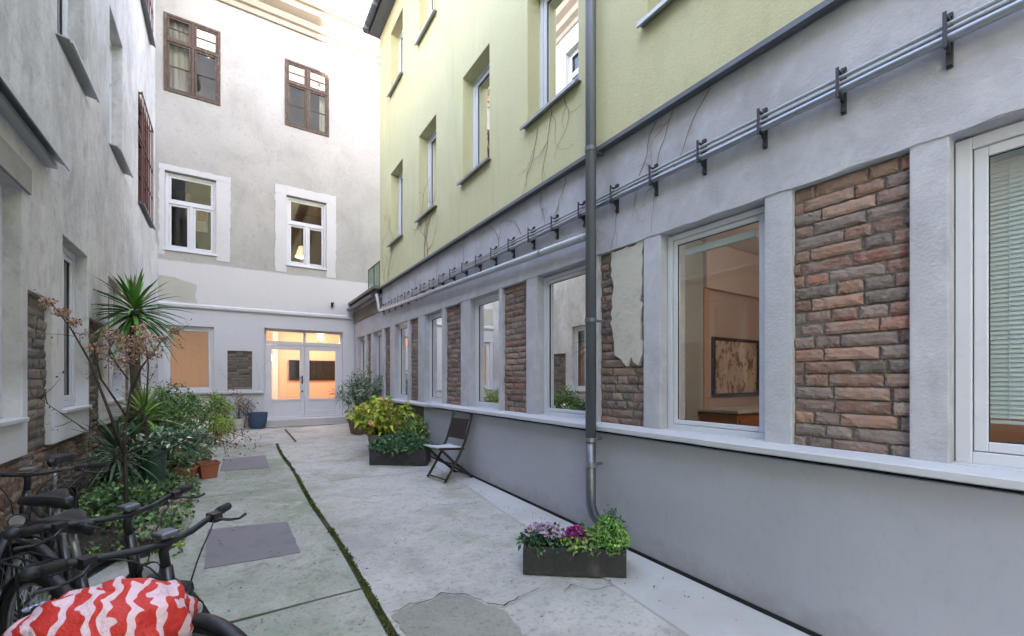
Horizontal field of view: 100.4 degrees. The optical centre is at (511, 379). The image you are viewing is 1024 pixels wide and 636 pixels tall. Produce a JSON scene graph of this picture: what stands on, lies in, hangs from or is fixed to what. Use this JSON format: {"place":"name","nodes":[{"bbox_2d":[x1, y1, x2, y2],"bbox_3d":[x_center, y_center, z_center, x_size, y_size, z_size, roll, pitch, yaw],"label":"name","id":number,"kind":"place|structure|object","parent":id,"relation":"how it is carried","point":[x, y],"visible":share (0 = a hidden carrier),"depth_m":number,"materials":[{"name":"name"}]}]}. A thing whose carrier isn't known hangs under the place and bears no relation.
{"place":"outdoors","nodes":[
{"label":"outdoors","id":0,"kind":"place"},
{"bbox_2d":[295,246,302,262],"bbox_3d":[-5.899,-3.370,11.963,0.340,0.700,0.340,0,0,-33],"label":"table lamp","id":1,"kind":"object","parent":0,"point":[299,253],"visible":0.46,"depth_m":11.86,"materials":[{"name":"fabric"}]},
{"bbox_2d":[318,0,371,20],"label":"sky","id":2,"kind":"structure","parent":0,"point":[359,9],"materials":[{"name":"white"}]},
{"bbox_2d":[209,423,684,635],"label":"ground","id":3,"kind":"structure","parent":0,"point":[397,576],"depth_m":3.68,"materials":[{"name":"concrete"}]},
{"bbox_2d":[0,0,157,561],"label":"building","id":4,"kind":"structure","parent":3,"relation":"on","point":[77,144],"depth_m":4.21,"materials":[{"name":"paint"}]},
{"bbox_2d":[0,185,29,426],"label":"window","id":5,"kind":"structure","parent":4,"relation":"in","point":[3,421],"depth_m":3.07,"materials":[{"name":"white plastic"}]},
{"bbox_2d":[62,246,91,412],"bbox_3d":[-4.455,-0.514,4.269,0.200,1.652,0.930,0,0,-34],"label":"window","id":6,"kind":"structure","parent":4,"relation":"in","point":[68,257],"depth_m":4.51,"materials":[{"name":"white plastic"}]},
{"bbox_2d":[56,0,99,102],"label":"window","id":7,"kind":"structure","parent":4,"relation":"in","point":[68,45],"depth_m":4.49,"materials":[{"name":"white plastic"}]},
{"bbox_2d":[108,284,124,403],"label":"window","id":8,"kind":"structure","parent":4,"relation":"in","point":[110,371],"depth_m":6.09,"materials":[{"name":"white plastic"}]},
{"bbox_2d":[109,42,132,177],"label":"window","id":9,"kind":"structure","parent":4,"relation":"in","point":[117,150],"depth_m":6.28,"materials":[{"name":"white plastic"}]},
{"bbox_2d":[138,91,155,229],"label":"window","id":10,"kind":"structure","parent":4,"relation":"in","point":[144,166],"depth_m":8.14,"materials":[{"name":"brown wood"}]},
{"bbox_2d":[141,0,155,47],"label":"window","id":11,"kind":"structure","parent":4,"relation":"in","point":[146,4],"depth_m":8.53,"materials":[{"name":"white metal"}]},
{"bbox_2d":[19,434,211,566],"bbox_3d":[-5.102,1.209,6.288,1.155,0.394,7.500,0,0,-33],"label":"planting bed","id":12,"kind":"object","parent":3,"relation":"on","point":[96,537],"visible":0.02,"depth_m":3.38,"materials":[{"name":"soil"}]},
{"bbox_2d":[16,451,205,571],"bbox_3d":[-4.038,1.186,4.691,1.066,0.441,4.014,0,0,-33],"label":"ivy ground cover","id":13,"kind":"object","parent":12,"relation":"on","point":[167,520],"visible":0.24,"depth_m":3.77,"materials":[{"name":"green plant"}]},
{"bbox_2d":[84,444,139,488],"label":"garden shrub","id":14,"kind":"object","parent":12,"relation":"on","point":[102,474],"visible":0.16,"depth_m":4.53,"materials":[{"name":"green plant"}]},
{"bbox_2d":[58,418,168,494],"bbox_3d":[-3.929,0.807,4.265,0.936,0.897,0.862,0,0,-33],"label":"yucca","id":15,"kind":"object","parent":12,"relation":"on","point":[116,463],"visible":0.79,"depth_m":4.22,"materials":[{"name":"green plant"}]},
{"bbox_2d":[78,472,167,517],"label":"garden shrub","id":16,"kind":"object","parent":12,"relation":"on","point":[110,494],"visible":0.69,"depth_m":3.69,"materials":[{"name":"green plant"}]},
{"bbox_2d":[88,379,192,475],"bbox_3d":[-4.372,0.601,5.085,1.024,1.261,1.038,0,0,-33],"label":"yucca","id":17,"kind":"object","parent":12,"relation":"on","point":[141,403],"visible":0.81,"depth_m":5.03,"materials":[{"name":"green plant"}]},
{"bbox_2d":[89,268,197,467],"bbox_3d":[-4.676,-0.076,5.264,1.377,2.591,1.252,0,0,-33],"label":"yucca","id":18,"kind":"object","parent":12,"relation":"on","point":[133,297],"visible":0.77,"depth_m":5.22,"materials":[{"name":"green plant"}]},
{"bbox_2d":[30,289,260,512],"bbox_3d":[-2.923,0.305,3.536,1.479,1.950,0.518,0,0,-39],"label":"dried shrub","id":19,"kind":"object","parent":12,"relation":"on","point":[61,313],"visible":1,"depth_m":3.44,"materials":[{"name":"brown plant"}]},
{"bbox_2d":[139,446,167,491],"bbox_3d":[-3.856,0.977,4.593,0.239,0.480,0.237,0,0,-33],"label":"plant pot","id":20,"kind":"object","parent":12,"relation":"on","point":[158,470],"visible":0.59,"depth_m":4.52,"materials":[{"name":"green ceramic"}]},
{"bbox_2d":[126,421,191,461],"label":"potted plant","id":21,"kind":"object","parent":20,"relation":"in","point":[167,442],"visible":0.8,"depth_m":4.62,"materials":[{"name":"green plant"}]},
{"bbox_2d":[116,386,202,433],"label":"garden shrub","id":22,"kind":"object","parent":12,"relation":"on","point":[177,413],"visible":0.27,"depth_m":6.30,"materials":[{"name":"green plant"}]},
{"bbox_2d":[139,413,210,466],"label":"garden shrub","id":23,"kind":"object","parent":12,"relation":"on","point":[193,447],"visible":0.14,"depth_m":5.67,"materials":[{"name":"green plant"}]},
{"bbox_2d":[168,494,186,505],"bbox_3d":[-3.458,1.252,4.436,0.190,0.117,0.183,0,0,-33],"label":"stone","id":24,"kind":"object","parent":12,"relation":"on","point":[177,501],"visible":0.3,"depth_m":4.37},
{"bbox_2d":[149,379,222,427],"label":"garden shrub","id":25,"kind":"object","parent":12,"relation":"on","point":[190,406],"visible":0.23,"depth_m":7.48,"materials":[{"name":"green plant"}]},
{"bbox_2d":[180,419,224,464],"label":"garden shrub","id":26,"kind":"object","parent":12,"relation":"on","point":[204,432],"visible":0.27,"depth_m":6.10,"materials":[{"name":"green plant"}]},
{"bbox_2d":[177,389,236,427],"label":"garden shrub","id":27,"kind":"object","parent":12,"relation":"on","point":[224,408],"visible":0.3,"depth_m":8.83,"materials":[{"name":"green plant"}]},
{"bbox_2d":[193,406,239,444],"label":"garden shrub","id":28,"kind":"object","parent":12,"relation":"on","point":[219,425],"visible":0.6,"depth_m":8.09,"materials":[{"name":"green plant"}]},
{"bbox_2d":[13,486,360,621],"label":"path slab","id":29,"kind":"structure","parent":3,"relation":"on","point":[272,586],"depth_m":3.16,"materials":[{"name":"concrete"}]},
{"bbox_2d":[0,453,107,621],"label":"bicycle","id":30,"kind":"object","parent":29,"relation":"on","point":[23,516],"visible":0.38,"depth_m":2.35,"materials":[{"name":"metal"}]},
{"bbox_2d":[134,525,161,538],"bbox_3d":[-3.025,1.278,3.548,0.205,0.126,0.206,0,0,-33],"label":"stone","id":31,"kind":"object","parent":29,"relation":"on","point":[150,526],"visible":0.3,"depth_m":3.50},
{"bbox_2d":[150,504,180,518],"bbox_3d":[-3.263,1.267,4.023,0.251,0.154,0.251,0,0,-33],"label":"stone","id":32,"kind":"object","parent":29,"relation":"on","point":[165,507],"visible":0.19,"depth_m":3.99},
{"bbox_2d":[204,521,299,568],"bbox_3d":[-2.225,1.378,3.643,0.650,0.038,0.948,0,0,-33],"label":"floor cover","id":33,"kind":"object","parent":29,"relation":"on","point":[247,543],"visible":0.97,"depth_m":3.56,"materials":[{"name":"stone"}]},
{"bbox_2d":[184,443,298,498],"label":"path slab","id":34,"kind":"structure","parent":3,"relation":"on","point":[238,482],"depth_m":5.77,"materials":[{"name":"concrete"}]},
{"bbox_2d":[172,465,198,480],"bbox_3d":[-4.108,1.210,5.370,0.234,0.212,0.234,0,0,-27],"label":"plant pot","id":35,"kind":"object","parent":34,"relation":"on","point":[193,472],"visible":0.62,"depth_m":5.30,"materials":[{"name":"ceramic"}]},
{"bbox_2d":[167,435,209,468],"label":"potted plant","id":36,"kind":"object","parent":35,"relation":"in","point":[187,459],"visible":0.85,"depth_m":5.36,"materials":[{"name":"green plant"}]},
{"bbox_2d":[196,459,220,479],"bbox_3d":[-4.054,1.204,5.691,0.234,0.212,0.234,0,0,43],"label":"plant pot","id":37,"kind":"object","parent":34,"relation":"on","point":[207,470],"visible":0.94,"depth_m":5.63,"materials":[{"name":"ceramic"}]},
{"bbox_2d":[220,455,269,470],"bbox_3d":[-4.102,1.290,6.549,0.605,0.041,1.054,0,0,-33],"label":"floor cover","id":38,"kind":"object","parent":34,"relation":"on","point":[251,462],"visible":0.99,"depth_m":6.51,"materials":[{"name":"stone"}]},
{"bbox_2d":[155,0,379,426],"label":"back building","id":39,"kind":"structure","parent":3,"relation":"on","point":[267,136],"depth_m":10.92,"materials":[{"name":"paint"}]},
{"bbox_2d":[164,325,213,391],"bbox_3d":[-7.621,-0.475,10.096,0.942,1.550,0.070,0,0,-33],"label":"window","id":40,"kind":"structure","parent":39,"relation":"in","point":[194,368],"depth_m":10.12,"materials":[{"name":"white plastic"}]},
{"bbox_2d":[163,172,217,256],"bbox_3d":[-7.562,-3.867,10.063,1.025,1.815,0.170,0,0,-33],"label":"window","id":41,"kind":"structure","parent":39,"relation":"in","point":[191,208],"depth_m":10.06,"materials":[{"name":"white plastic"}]},
{"bbox_2d":[164,11,219,105],"bbox_3d":[-7.549,-7.505,10.102,1.070,1.790,0.215,0,0,-33],"label":"window","id":42,"kind":"structure","parent":39,"relation":"in","point":[179,48],"depth_m":10.01,"materials":[{"name":"brown wood"}]},
{"bbox_2d":[196,211,207,232],"bbox_3d":[-7.953,-4.080,10.923,0.280,0.600,0.020,0,0,-33],"label":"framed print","id":43,"kind":"object","parent":39,"relation":"attached to","point":[201,221],"visible":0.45,"depth_m":10.93,"materials":[{"name":"beige paper"}]},
{"bbox_2d":[272,332,277,398],"bbox_3d":[-7.802,-0.245,13.520,0.650,2.510,0.380,0,0,-33],"label":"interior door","id":44,"kind":"structure","parent":39,"relation":"in","point":[274,334],"depth_m":13.50,"materials":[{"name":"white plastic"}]},
{"bbox_2d":[264,328,341,418],"bbox_3d":[-5.584,-0.145,11.489,1.905,2.330,0.138,0,0,-33],"label":"double door","id":45,"kind":"structure","parent":39,"relation":"in","point":[305,406],"depth_m":11.46,"materials":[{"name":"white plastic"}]},
{"bbox_2d":[285,197,327,270],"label":"window","id":46,"kind":"structure","parent":39,"relation":"in","point":[306,227],"depth_m":11.41,"materials":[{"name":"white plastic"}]},
{"bbox_2d":[285,58,328,136],"bbox_3d":[-5.490,-7.470,11.430,1.070,1.720,0.213,0,0,-33],"label":"window","id":47,"kind":"structure","parent":39,"relation":"in","point":[323,91],"depth_m":11.38,"materials":[{"name":"brown wood"}]},
{"bbox_2d":[289,360,334,379],"bbox_3d":[-6.721,-0.305,14.380,1.420,0.670,0.066,0,0,-33],"label":"television","id":48,"kind":"object","parent":39,"relation":"attached to","point":[321,370],"visible":0.9,"depth_m":14.42,"materials":[{"name":"black plastic"}]},
{"bbox_2d":[208,423,334,429],"bbox_3d":[-6.404,1.171,10.477,3.800,0.014,0.550,0,0,-33],"label":"back path strip","id":49,"kind":"object","parent":3,"relation":"on","point":[291,425],"visible":0.2,"depth_m":10.86,"materials":[{"name":"concrete"}]},
{"bbox_2d":[232,418,244,428],"bbox_3d":[-6.525,1.056,10.166,0.270,0.250,0.268,0,0,-33],"label":"plant pot","id":50,"kind":"object","parent":49,"relation":"on","point":[240,421],"visible":0.75,"depth_m":10.08,"materials":[{"name":"white ceramic"}]},
{"bbox_2d":[225,388,252,418],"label":"potted plant","id":51,"kind":"object","parent":50,"relation":"in","point":[239,409],"visible":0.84,"depth_m":10.13,"materials":[{"name":"brown plant"}]},
{"bbox_2d":[243,417,249,427],"bbox_3d":[-6.482,1.056,10.432,0.208,0.240,0.206,0,0,-33],"label":"plant pot","id":52,"kind":"object","parent":49,"relation":"on","point":[246,423],"visible":0.31,"depth_m":10.36,"materials":[{"name":"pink ceramic"}]},
{"bbox_2d":[239,398,257,417],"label":"potted plant","id":53,"kind":"object","parent":52,"relation":"in","point":[248,409],"visible":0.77,"depth_m":10.47,"materials":[{"name":"brown plant"}]},
{"bbox_2d":[247,412,267,428],"bbox_3d":[-6.173,0.992,10.358,0.437,0.380,0.434,0,0,-33],"label":"blue tub","id":54,"kind":"object","parent":49,"relation":"on","point":[257,420],"visible":0.99,"depth_m":10.21,"materials":[{"name":"plastic"}]},
{"bbox_2d":[231,589,360,622],"bbox_3d":[-1.984,1.416,2.251,2.306,0.001,0.030,0,0,-33],"label":"path joint","id":55,"kind":"object","parent":3,"relation":"on","point":[286,608],"visible":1,"depth_m":2.62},
{"bbox_2d":[233,589,386,635],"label":"path slab","id":56,"kind":"structure","parent":3,"relation":"on","point":[346,614],"depth_m":2.50,"materials":[{"name":"concrete"}]},
{"bbox_2d":[0,484,210,622],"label":"bicycle","id":57,"kind":"object","parent":56,"relation":"on","point":[55,500],"visible":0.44,"depth_m":1.87,"materials":[{"name":"metal"}]},
{"bbox_2d":[21,580,194,618],"bbox_3d":[-1.169,0.965,0.870,1.784,0.987,0.687,0,-2,-18],"label":"bicycle","id":58,"kind":"object","parent":56,"relation":"on","point":[188,585],"visible":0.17,"depth_m":1.05,"materials":[{"name":"metal"}]},
{"bbox_2d":[1,576,201,635],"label":"saddle cover","id":59,"kind":"object","parent":58,"relation":"on","point":[122,606],"visible":1,"depth_m":0.90,"materials":[{"name":"fabric"}]},
{"bbox_2d":[0,502,247,635],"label":"bicycle","id":60,"kind":"object","parent":56,"relation":"on","point":[46,577],"visible":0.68,"depth_m":1.52,"materials":[{"name":"black paint"}]},
{"bbox_2d":[276,447,397,635],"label":"path edge joint","id":61,"kind":"object","parent":3,"relation":"on","point":[326,524],"visible":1,"depth_m":3.17,"materials":[{"name":"plant"}]},
{"bbox_2d":[275,443,399,635],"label":"moss","id":62,"kind":"object","parent":61,"relation":"on","point":[379,611],"visible":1,"depth_m":3.28,"materials":[{"name":"green plant"}]},
{"bbox_2d":[347,419,367,434],"bbox_3d":[-3.458,1.067,9.729,0.448,0.332,0.448,0,0,-44],"label":"plant pot","id":63,"kind":"object","parent":3,"relation":"on","point":[356,431],"visible":0.3,"depth_m":9.59,"materials":[{"name":"brown ceramic"}]},
{"bbox_2d":[329,365,385,412],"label":"oleander","id":64,"kind":"object","parent":63,"relation":"in","point":[363,397],"visible":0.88,"depth_m":9.68,"materials":[{"name":"green plant"}]},
{"bbox_2d":[367,432,393,444],"bbox_3d":[-2.258,1.119,7.409,0.499,0.360,0.496,0,0,-33],"label":"plant pot","id":65,"kind":"object","parent":3,"relation":"on","point":[372,437],"visible":0.23,"depth_m":7.20,"materials":[{"name":"brown stone"}]},
{"bbox_2d":[344,395,420,439],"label":"yellowing plant","id":66,"kind":"object","parent":65,"relation":"in","point":[374,415],"visible":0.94,"depth_m":7.22,"materials":[{"name":"green plant"}]},
{"bbox_2d":[369,449,430,464],"bbox_3d":[-1.764,1.207,6.772,0.880,0.235,0.380,0,0,0],"label":"planter box","id":67,"kind":"object","parent":3,"relation":"on","point":[417,457],"visible":0.77,"depth_m":6.58,"materials":[{"name":"plastic"}]},
{"bbox_2d":[367,430,434,456],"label":"ground geranium","id":68,"kind":"object","parent":67,"relation":"in","point":[408,442],"visible":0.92,"depth_m":6.63,"materials":[{"name":"green plant"}]},
{"bbox_2d":[394,414,429,438],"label":"green shrub","id":69,"kind":"object","parent":67,"relation":"in","point":[414,426],"visible":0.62,"depth_m":7.17,"materials":[{"name":"green plant"}]},
{"bbox_2d":[173,427,736,629],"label":"fallen leaves","id":70,"kind":"object","parent":3,"relation":"on","point":[375,533],"visible":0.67,"depth_m":3.59,"materials":[{"name":"brown plant"}]},
{"bbox_2d":[391,595,526,635],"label":"ground patch","id":71,"kind":"object","parent":3,"relation":"on","point":[449,615],"visible":1,"depth_m":2.54,"materials":[{"name":"concrete"}]},
{"bbox_2d":[392,587,539,611],"bbox_3d":[-0.274,1.421,2.761,0.977,0.009,0.211,0,0,-7],"label":"ground crack","id":72,"kind":"object","parent":3,"relation":"on","point":[471,596],"visible":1,"depth_m":2.75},
{"bbox_2d":[428,458,809,635],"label":"path strip","id":73,"kind":"object","parent":3,"relation":"on","point":[711,612],"visible":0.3,"depth_m":2.84,"materials":[{"name":"concrete"}]},
{"bbox_2d":[424,412,472,482],"bbox_3d":[-0.876,0.916,5.860,0.542,0.888,0.486,0,0,-41],"label":"folding chair","id":74,"kind":"object","parent":73,"relation":"on","point":[457,427],"visible":0.99,"depth_m":5.87,"materials":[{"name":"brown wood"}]},
{"bbox_2d":[523,532,626,577],"bbox_3d":[0.464,1.329,3.253,0.745,0.200,0.320,0,0,5],"label":"planter box","id":75,"kind":"object","parent":73,"relation":"on","point":[563,562],"visible":0.75,"depth_m":3.09,"materials":[{"name":"metal"}]},
{"bbox_2d":[516,521,569,557],"bbox_3d":[0.249,1.203,3.271,0.419,0.219,0.425,0,0,-33],"label":"chrysanthemum","id":76,"kind":"object","parent":75,"relation":"in","point":[548,528],"visible":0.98,"depth_m":3.22,"materials":[{"name":"pink plant"}]},
{"bbox_2d":[557,522,601,560],"bbox_3d":[0.507,1.204,3.248,0.352,0.220,0.408,0,0,5],"label":"chrysanthemum","id":77,"kind":"object","parent":75,"relation":"in","point":[576,539],"visible":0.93,"depth_m":3.18,"materials":[{"name":"green plant"}]},
{"bbox_2d":[589,513,633,556],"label":"parsley like herb","id":78,"kind":"object","parent":75,"relation":"in","point":[617,537],"visible":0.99,"depth_m":3.14,"materials":[{"name":"green plant"}]},
{"bbox_2d":[597,504,627,530],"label":"garden herb","id":79,"kind":"object","parent":75,"relation":"on","point":[615,518],"visible":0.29,"depth_m":3.33,"materials":[{"name":"green plant"}]},
{"bbox_2d":[346,0,1023,635],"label":"courtyard house","id":80,"kind":"structure","parent":3,"relation":"on","point":[856,270],"depth_m":2.83,"materials":[{"name":"paint"}]},
{"bbox_2d":[361,337,364,393],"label":"window","id":81,"kind":"structure","parent":80,"relation":"in","point":[362,339],"depth_m":11.61,"materials":[{"name":"white plastic"}]},
{"bbox_2d":[368,261,379,288],"bbox_3d":[-3.297,-2.412,10.190,0.042,0.628,1.040,0,0,-33],"label":"roof railing","id":82,"kind":"object","parent":80,"relation":"on","point":[376,274],"visible":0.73,"depth_m":10.05,"materials":[{"name":"metal"}]},
{"bbox_2d":[377,332,381,396],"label":"window","id":83,"kind":"structure","parent":80,"relation":"in","point":[379,335],"depth_m":10.31,"materials":[{"name":"white plastic"}]},
{"bbox_2d":[382,210,397,277],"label":"dead creeper","id":84,"kind":"object","parent":80,"relation":"attached to","point":[392,245],"visible":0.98,"depth_m":9.06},
{"bbox_2d":[386,172,402,247],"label":"window","id":85,"kind":"structure","parent":80,"relation":"in","point":[400,235],"depth_m":8.98,"materials":[{"name":"white plastic"}]},
{"bbox_2d":[386,29,402,97],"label":"window","id":86,"kind":"structure","parent":80,"relation":"in","point":[400,73],"depth_m":8.95,"materials":[{"name":"white plastic"}]},
{"bbox_2d":[395,323,406,399],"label":"window","id":87,"kind":"structure","parent":80,"relation":"in","point":[402,328],"depth_m":8.82,"materials":[{"name":"white plastic"}]},
{"bbox_2d":[410,177,438,256],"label":"dead creeper","id":88,"kind":"object","parent":80,"relation":"attached to","point":[426,222],"visible":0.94,"depth_m":7.25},
{"bbox_2d":[414,130,436,222],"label":"window","id":89,"kind":"structure","parent":80,"relation":"in","point":[432,140],"depth_m":7.56,"materials":[{"name":"white plastic"}]},
{"bbox_2d":[414,0,436,45],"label":"window","id":90,"kind":"structure","parent":80,"relation":"in","point":[432,10],"depth_m":7.38,"materials":[{"name":"white plastic"}]},
{"bbox_2d":[425,312,441,403],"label":"window","id":91,"kind":"structure","parent":80,"relation":"in","point":[435,321],"depth_m":7.40,"materials":[{"name":"glass"}]},
{"bbox_2d":[456,63,490,185],"bbox_3d":[-0.430,-3.541,5.834,0.315,1.538,0.860,0,0,-33],"label":"window","id":92,"kind":"structure","parent":80,"relation":"in","point":[481,86],"depth_m":6.04,"materials":[{"name":"white plastic"}]},
{"bbox_2d":[375,233,584,311],"bbox_3d":[-1.156,-1.605,6.777,0.158,0.671,6.985,0,0,-33],"label":"drain pipe","id":93,"kind":"object","parent":80,"relation":"attached to","point":[569,242],"visible":0.94,"depth_m":5.15,"materials":[{"name":"metal"}]},
{"bbox_2d":[474,293,498,409],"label":"window","id":94,"kind":"structure","parent":80,"relation":"in","point":[487,308],"depth_m":5.87,"materials":[{"name":"glass"}]},
{"bbox_2d":[486,178,565,243],"bbox_3d":[0.083,-1.815,4.980,0.011,0.505,1.686,0,0,-33],"label":"dead creeper","id":95,"kind":"object","parent":80,"relation":"attached to","point":[541,209],"visible":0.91,"depth_m":4.60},
{"bbox_2d":[519,97,580,204],"bbox_3d":[0.365,-2.342,4.434,0.010,0.877,1.084,0,0,-33],"label":"dead creeper","id":96,"kind":"object","parent":80,"relation":"attached to","point":[547,143],"visible":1,"depth_m":4.44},
{"bbox_2d":[519,0,580,130],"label":"window","id":97,"kind":"structure","parent":80,"relation":"in","point":[558,18],"depth_m":4.61,"materials":[{"name":"white plastic"}]},
{"bbox_2d":[539,265,584,419],"bbox_3d":[0.557,-0.359,4.409,0.153,1.527,0.790,0,0,-33],"label":"window","id":98,"kind":"structure","parent":80,"relation":"in","point":[564,292],"depth_m":4.48,"materials":[{"name":"glass"}]},
{"bbox_2d":[585,0,603,523],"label":"downpipe","id":99,"kind":"object","parent":80,"relation":"attached to","point":[591,320],"visible":0.88,"depth_m":3.72,"materials":[{"name":"metal"}]},
{"bbox_2d":[583,213,617,264],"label":"dead creeper","id":100,"kind":"object","parent":80,"relation":"attached to","point":[609,235],"visible":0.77,"depth_m":3.75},
{"bbox_2d":[636,0,674,28],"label":"window","id":101,"kind":"structure","parent":80,"relation":"in","point":[663,4],"depth_m":3.25,"materials":[{"name":"white plastic"}]},
{"bbox_2d":[632,88,709,226],"bbox_3d":[1.189,-1.627,3.267,0.011,0.908,0.705,0,0,-33],"label":"dead creeper","id":102,"kind":"object","parent":80,"relation":"attached to","point":[659,150],"visible":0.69,"depth_m":3.37,"materials":[{"name":"plant"}]},
{"bbox_2d":[380,0,1023,314],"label":"cable conduits","id":103,"kind":"object","parent":80,"relation":"attached to","point":[948,35],"visible":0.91,"depth_m":2.50,"materials":[{"name":"metal"}]},
{"bbox_2d":[662,206,764,441],"bbox_3d":[1.442,-0.359,3.052,0.168,1.527,0.781,0,0,-33],"label":"window","id":104,"kind":"structure","parent":80,"relation":"in","point":[748,432],"depth_m":3.10,"materials":[{"name":"white plastic"}]},
{"bbox_2d":[698,404,758,425],"bbox_3d":[2.737,0.660,4.888,1.360,0.680,0.495,0,0,-33],"label":"dresser","id":105,"kind":"object","parent":80,"relation":"in","point":[745,414],"visible":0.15,"depth_m":4.53,"materials":[{"name":"brown wood"}]},
{"bbox_2d":[711,337,758,396],"bbox_3d":[2.713,-0.145,5.155,0.990,0.690,0.035,0,0,-33],"label":"painting","id":106,"kind":"object","parent":80,"relation":"attached to","point":[734,366],"visible":0.94,"depth_m":5.13,"materials":[{"name":"paper"}]},
{"bbox_2d":[950,121,1023,471],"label":"window","id":107,"kind":"structure","parent":80,"relation":"in","point":[974,331],"depth_m":1.97,"materials":[{"name":"white plastic"}]},
{"bbox_2d":[1007,441,1023,443],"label":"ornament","id":108,"kind":"object","parent":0,"point":[1020,442],"visible":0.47,"depth_m":1.94,"materials":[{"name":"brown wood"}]},
{"bbox_3d":[-6.706,1.035,9.894,0.363,0.300,0.360,0,0,-33],"label":"plant pot","id":109,"kind":"object","parent":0,"visible":0},
{"bbox_2d":[205,396,242,417],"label":"potted plant","id":110,"kind":"object","parent":109,"relation":"in","point":[230,408],"visible":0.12,"depth_m":9.94,"materials":[{"name":"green plant"}]}
]}

